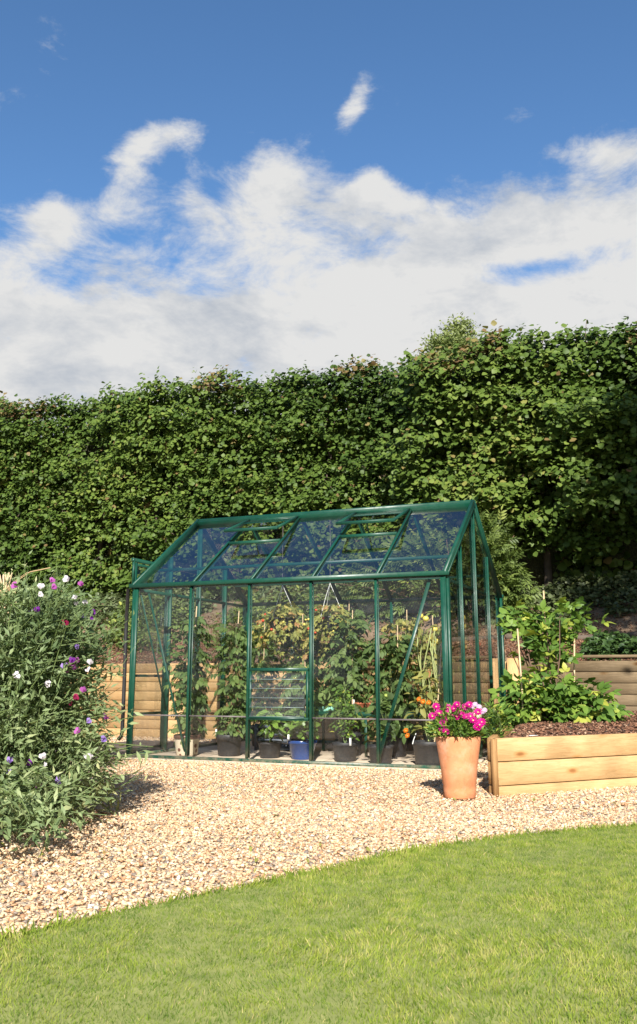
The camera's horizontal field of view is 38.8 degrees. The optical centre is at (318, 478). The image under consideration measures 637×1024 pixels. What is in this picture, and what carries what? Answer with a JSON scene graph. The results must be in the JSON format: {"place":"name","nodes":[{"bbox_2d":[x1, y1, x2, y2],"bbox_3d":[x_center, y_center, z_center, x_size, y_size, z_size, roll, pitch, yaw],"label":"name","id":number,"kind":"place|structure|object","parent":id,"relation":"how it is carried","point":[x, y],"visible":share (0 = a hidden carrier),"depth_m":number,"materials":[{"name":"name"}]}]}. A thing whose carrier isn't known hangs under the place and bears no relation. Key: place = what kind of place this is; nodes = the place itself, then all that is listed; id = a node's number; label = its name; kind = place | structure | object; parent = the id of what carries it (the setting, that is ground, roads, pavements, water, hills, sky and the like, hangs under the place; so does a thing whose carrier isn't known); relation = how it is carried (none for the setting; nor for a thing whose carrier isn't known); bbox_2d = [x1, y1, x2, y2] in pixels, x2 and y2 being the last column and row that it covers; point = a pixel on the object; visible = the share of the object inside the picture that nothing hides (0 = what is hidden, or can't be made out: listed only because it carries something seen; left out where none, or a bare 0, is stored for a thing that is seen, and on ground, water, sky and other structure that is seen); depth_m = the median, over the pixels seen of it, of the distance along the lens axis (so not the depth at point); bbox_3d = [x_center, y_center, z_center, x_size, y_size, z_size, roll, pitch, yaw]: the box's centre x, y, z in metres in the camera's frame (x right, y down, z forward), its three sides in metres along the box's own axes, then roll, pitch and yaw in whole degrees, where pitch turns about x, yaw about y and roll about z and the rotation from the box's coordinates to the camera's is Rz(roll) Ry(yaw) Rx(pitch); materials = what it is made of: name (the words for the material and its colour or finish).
{"place":"outdoors","nodes":[
{"label":"outdoors","id":0,"kind":"place"},
{"bbox_2d":[128,741,487,770],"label":"paving","id":1,"kind":"structure","parent":0,"point":[327,754],"depth_m":8.65,"materials":[{"name":"beige stone"}]},
{"bbox_2d":[158,606,216,755],"bbox_3d":[-1.300,1.977,8.941,0.570,1.443,0.636,6,-14,-27],"label":"potted tomato","id":2,"kind":"object","parent":1,"relation":"on","point":[200,655],"visible":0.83,"depth_m":8.88,"materials":[{"name":"plant"}]},
{"bbox_2d":[207,611,261,756],"bbox_3d":[-0.829,1.980,8.840,0.555,1.393,0.527,-5,-13,21],"label":"potted tomato","id":3,"kind":"object","parent":1,"relation":"on","point":[229,739],"visible":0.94,"depth_m":8.75,"materials":[{"name":"green plant"}]},
{"bbox_2d":[238,623,284,745],"bbox_3d":[-0.659,2.291,10.150,0.580,1.344,0.547,-5,-13,21],"label":"potted tomato","id":4,"kind":"object","parent":1,"relation":"on","point":[263,692],"visible":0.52,"depth_m":10.09,"materials":[{"name":"green plant"}]},
{"bbox_2d":[250,706,291,757],"bbox_3d":[-0.457,2.382,8.538,0.376,0.479,0.378,-5,-13,21],"label":"potted pepper","id":5,"kind":"object","parent":1,"relation":"on","point":[269,748],"visible":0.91,"depth_m":8.48,"materials":[{"name":"green plant"}]},
{"bbox_2d":[254,722,300,749],"bbox_3d":[-0.409,2.678,9.488,0.430,0.320,0.310,-5,-13,21],"label":"plastic crate","id":6,"kind":"object","parent":1,"relation":"on","point":[283,746],"visible":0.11,"depth_m":9.41,"materials":[{"name":"black plastic"}]},
{"bbox_2d":[283,708,320,759],"bbox_3d":[-0.154,2.357,8.416,0.345,0.476,0.360,8,-15,-33],"label":"potted basil","id":7,"kind":"object","parent":1,"relation":"on","point":[299,748],"visible":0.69,"depth_m":8.36,"materials":[{"name":"plant"}]},
{"bbox_2d":[272,649,332,738],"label":"potted tomato","id":8,"kind":"object","parent":1,"relation":"on","point":[292,692],"visible":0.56,"depth_m":8.99,"materials":[{"name":"green plant"}]},
{"bbox_2d":[278,614,327,729],"bbox_3d":[-0.169,2.160,9.712,0.581,1.414,0.643,8,-15,-34],"label":"potted tomato","id":9,"kind":"object","parent":1,"relation":"on","point":[287,645],"visible":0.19,"depth_m":9.67,"materials":[{"name":"green plant"}]},
{"bbox_2d":[117,499,506,768],"bbox_3d":[0.067,1.550,9.395,3.260,2.486,2.574,-5,-13,21],"label":"greenhouse","id":10,"kind":"object","parent":1,"relation":"on","point":[473,646],"visible":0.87,"depth_m":8.80,"materials":[{"name":"green metal"}]},
{"bbox_2d":[132,562,167,750],"bbox_3d":[-1.705,1.777,9.087,0.022,1.810,0.620,-5,-13,21],"label":"sliding door","id":11,"kind":"structure","parent":10,"relation":"in","point":[137,565],"depth_m":9.19,"materials":[{"name":"green metal"}]},
{"bbox_2d":[248,668,308,720],"bbox_3d":[-0.363,1.929,8.119,0.584,0.458,0.070,-5,-13,21],"label":"louvre window","id":12,"kind":"structure","parent":10,"relation":"in","point":[250,717],"depth_m":8.10,"materials":[{"name":"green metal"}]},
{"bbox_2d":[252,546,308,662],"bbox_3d":[-0.352,1.193,9.572,0.711,1.477,0.668,-5,-13,21],"label":"hanging basket","id":13,"kind":"object","parent":10,"relation":"hanging from","point":[279,622],"visible":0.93,"depth_m":9.39,"materials":[{"name":"green plastic"}]},
{"bbox_2d":[300,538,361,661],"bbox_3d":[0.108,1.151,9.388,0.684,1.473,0.679,-5,-13,21],"label":"hanging basket","id":14,"kind":"object","parent":10,"relation":"hanging from","point":[323,622],"visible":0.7,"depth_m":9.19,"materials":[{"name":"green plastic"}]},
{"bbox_2d":[417,628,443,739],"bbox_3d":[1.033,1.899,8.213,0.278,1.102,0.146,-2,-12,7],"label":"climbing bean","id":15,"kind":"object","parent":10,"relation":"attached to","point":[434,663],"visible":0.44,"depth_m":8.24,"materials":[{"name":"green plant"}]},
{"bbox_2d":[328,686,359,761],"bbox_3d":[0.231,2.229,8.254,0.319,0.659,0.325,-5,-13,21],"label":"potted shrub","id":16,"kind":"object","parent":1,"relation":"on","point":[345,751],"visible":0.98,"depth_m":8.18,"materials":[{"name":"green plant"}]},
{"bbox_2d":[319,601,369,740],"bbox_3d":[0.286,2.075,9.626,0.642,1.544,0.581,-5,-13,21],"label":"potted tomato","id":17,"kind":"object","parent":1,"relation":"on","point":[355,615],"visible":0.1,"depth_m":9.58,"materials":[{"name":"green plant"}]},
{"bbox_2d":[315,608,374,755],"bbox_3d":[0.283,1.993,8.945,0.637,1.414,0.637,6,-14,-27],"label":"potted tomato","id":18,"kind":"object","parent":1,"relation":"on","point":[359,669],"visible":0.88,"depth_m":8.86,"materials":[{"name":"green plant"}]},
{"bbox_2d":[304,711,431,756],"bbox_3d":[0.545,2.491,8.883,1.320,0.414,0.530,-5,-13,21],"label":"staging shelf","id":19,"kind":"object","parent":1,"relation":"on","point":[322,713],"visible":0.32,"depth_m":8.72,"materials":[{"name":"grey metal"}]},
{"bbox_2d":[315,706,335,710],"bbox_3d":[0.057,2.280,8.976,0.212,0.050,0.136,-5,-13,21],"label":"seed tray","id":20,"kind":"object","parent":19,"relation":"on","point":[320,708],"visible":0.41,"depth_m":8.91,"materials":[{"name":"plastic"}]},
{"bbox_2d":[353,700,364,711],"bbox_3d":[0.400,2.215,8.827,0.114,0.122,0.110,-5,-13,21],"label":"flowerpot","id":21,"kind":"object","parent":19,"relation":"on","point":[361,704],"visible":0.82,"depth_m":8.79,"materials":[{"name":"ceramic"}]},
{"bbox_2d":[360,692,400,763],"bbox_3d":[0.536,2.196,7.990,0.380,0.610,0.351,-5,-13,21],"label":"potted shrub","id":22,"kind":"object","parent":1,"relation":"on","point":[386,754],"visible":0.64,"depth_m":7.95,"materials":[{"name":"green plant"}]},
{"bbox_2d":[360,625,425,756],"bbox_3d":[0.712,2.045,8.784,0.619,1.244,0.663,11,-16,-41],"label":"potted tomato","id":23,"kind":"object","parent":1,"relation":"on","point":[390,647],"visible":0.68,"depth_m":8.67,"materials":[{"name":"green plant"}]},
{"bbox_2d":[379,610,431,750],"bbox_3d":[0.896,2.095,9.487,0.604,1.444,0.595,-5,-13,21],"label":"potted tomato","id":24,"kind":"object","parent":1,"relation":"on","point":[402,625],"visible":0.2,"depth_m":9.45,"materials":[{"name":"green plant"}]},
{"bbox_2d":[402,643,443,765],"bbox_3d":[0.935,1.970,7.970,0.414,1.044,0.456,0,-12,1],"label":"potted flower","id":25,"kind":"object","parent":1,"relation":"on","point":[425,752],"visible":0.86,"depth_m":7.84,"materials":[{"name":"green plant"}]},
{"bbox_2d":[409,615,443,739],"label":"potted tomato","id":26,"kind":"object","parent":1,"relation":"on","point":[428,662],"visible":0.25,"depth_m":8.80,"materials":[{"name":"green plant"}]},
{"bbox_2d":[417,614,442,679],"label":"potted tomato","id":27,"kind":"object","parent":1,"relation":"on","point":[426,619],"visible":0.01,"depth_m":8.74,"materials":[{"name":"plant"}]},
{"bbox_2d":[0,820,636,1023],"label":"lawn","id":28,"kind":"structure","parent":0,"point":[196,982],"depth_m":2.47,"materials":[{"name":"green plant"}]},
{"bbox_2d":[0,735,636,935],"bbox_3d":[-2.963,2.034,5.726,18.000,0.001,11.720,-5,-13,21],"label":"gravel path","id":29,"kind":"structure","parent":0,"point":[70,873],"depth_m":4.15,"materials":[{"name":"beige gravel"}]},
{"bbox_2d":[5,570,39,605],"bbox_3d":[-2.381,1.492,6.918,0.657,1.584,0.672,-5,-13,21],"label":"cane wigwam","id":30,"kind":"object","parent":29,"relation":"on","point":[10,580],"visible":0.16,"depth_m":7.07,"materials":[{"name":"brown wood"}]},
{"bbox_2d":[0,567,55,832],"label":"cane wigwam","id":31,"kind":"object","parent":29,"relation":"on","point":[8,576],"visible":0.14,"depth_m":5.02,"materials":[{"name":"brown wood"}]},
{"bbox_2d":[0,570,110,761],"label":"sweet pea","id":32,"kind":"object","parent":29,"relation":"on","point":[81,598],"visible":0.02,"depth_m":7.15,"materials":[{"name":"green plant"}]},
{"bbox_2d":[0,550,152,855],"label":"sweet pea","id":33,"kind":"object","parent":29,"relation":"on","point":[33,784],"visible":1,"depth_m":4.68,"materials":[{"name":"green plant"}]},
{"bbox_2d":[55,740,211,756],"bbox_3d":[-1.999,2.917,9.805,1.120,0.030,1.838,-5,-13,21],"label":"paved step","id":34,"kind":"object","parent":29,"relation":"on","point":[144,743],"visible":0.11,"depth_m":10.13,"materials":[{"name":"grey stone"}]},
{"bbox_2d":[0,763,616,872],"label":"leaf litter","id":35,"kind":"object","parent":29,"relation":"on","point":[250,849],"visible":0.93,"depth_m":4.18,"materials":[{"name":"brown plant"}]},
{"bbox_2d":[423,701,487,798],"bbox_3d":[0.891,1.741,5.851,0.434,0.603,0.436,-5,-13,21],"label":"flower pot","id":36,"kind":"object","parent":29,"relation":"on","point":[458,754],"visible":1,"depth_m":5.75,"materials":[{"name":"ceramic"}]},
{"bbox_2d":[487,719,636,796],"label":"raised bed","id":37,"kind":"object","parent":29,"relation":"on","point":[510,772],"visible":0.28,"depth_m":6.16,"materials":[{"name":"brown wood"}]},
{"bbox_2d":[471,696,516,743],"bbox_3d":[1.242,1.717,6.460,0.361,0.356,0.405,-5,-13,21],"label":"snapdragon","id":38,"kind":"object","parent":37,"relation":"in","point":[500,730],"visible":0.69,"depth_m":6.43,"materials":[{"name":"green plant"}]},
{"bbox_2d":[517,629,523,707],"bbox_3d":[1.734,1.716,7.754,0.018,0.861,0.090,0,-12,-1],"label":"bamboo cane","id":39,"kind":"object","parent":37,"relation":"in","point":[520,664],"visible":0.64,"depth_m":7.79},
{"bbox_2d":[543,591,547,666],"bbox_3d":[2.047,1.615,8.132,0.019,1.221,0.066,-8,-15,32],"label":"bamboo cane","id":40,"kind":"object","parent":37,"relation":"in","point":[545,617],"visible":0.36,"depth_m":8.22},
{"bbox_2d":[488,596,633,727],"bbox_3d":[2.077,1.645,7.861,1.226,1.244,0.901,-5,-13,21],"label":"raspberry bush","id":41,"kind":"object","parent":37,"relation":"in","point":[558,701],"visible":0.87,"depth_m":7.80,"materials":[{"name":"green plant"}]},
{"bbox_2d":[504,710,636,737],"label":"bark chips","id":42,"kind":"object","parent":37,"relation":"in","point":[546,725],"visible":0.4,"depth_m":6.95,"materials":[{"name":"brown wood"}]},
{"bbox_2d":[573,637,574,681],"bbox_3d":[2.231,1.781,7.909,0.086,0.801,0.018,5,-13,-23],"label":"bamboo cane","id":43,"kind":"object","parent":37,"relation":"in","point":[573,656],"visible":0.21,"depth_m":7.96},
{"bbox_2d":[0,0,636,436],"label":"sky","id":44,"kind":"structure","parent":0,"point":[259,187],"materials":[{"name":"blue"}]},
{"bbox_2d":[78,585,636,735],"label":"bank","id":45,"kind":"structure","parent":0,"point":[597,609],"depth_m":12.11,"materials":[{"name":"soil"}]},
{"bbox_2d":[99,585,324,655],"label":"bank weeds","id":46,"kind":"object","parent":45,"relation":"on","point":[259,610],"visible":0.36,"depth_m":12.95,"materials":[{"name":"green plant"}]},
{"bbox_2d":[0,316,636,601],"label":"hedge","id":47,"kind":"object","parent":45,"relation":"on","point":[548,461],"visible":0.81,"depth_m":14.60,"materials":[{"name":"green plant"}]},
{"bbox_2d":[15,569,636,628],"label":"ivy","id":48,"kind":"object","parent":45,"relation":"on","point":[586,589],"visible":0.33,"depth_m":12.62,"materials":[{"name":"green plant"}]},
{"bbox_2d":[335,505,546,621],"bbox_3d":[1.541,1.229,12.178,3.002,1.681,1.088,-7,-14,28],"label":"elder bush","id":49,"kind":"object","parent":45,"relation":"on","point":[507,581],"visible":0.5,"depth_m":12.04,"materials":[{"name":"green plant"}]},
{"bbox_2d":[405,312,510,402],"bbox_3d":[3.655,-0.410,22.443,3.233,7.483,3.095,3,-13,-14],"label":"distant tree","id":50,"kind":"object","parent":45,"relation":"on","point":[458,335],"visible":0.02,"depth_m":22.50,"materials":[{"name":"green plant"}]},
{"bbox_2d":[505,632,636,639],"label":"log edging","id":51,"kind":"object","parent":45,"relation":"on","point":[510,636],"visible":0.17,"depth_m":10.94,"materials":[{"name":"brown wood"}]},
{"bbox_2d":[579,629,636,660],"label":"ground cover","id":52,"kind":"object","parent":45,"relation":"on","point":[603,643],"visible":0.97,"depth_m":10.07,"materials":[{"name":"green plant"}]},
{"label":"ground","id":53,"kind":"structure","parent":0,"visible":0},
{"bbox_2d":[76,655,636,741],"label":"retaining wall","id":54,"kind":"structure","parent":53,"relation":"on","point":[622,675],"depth_m":11.31,"materials":[{"name":"brown wood"}]}
]}

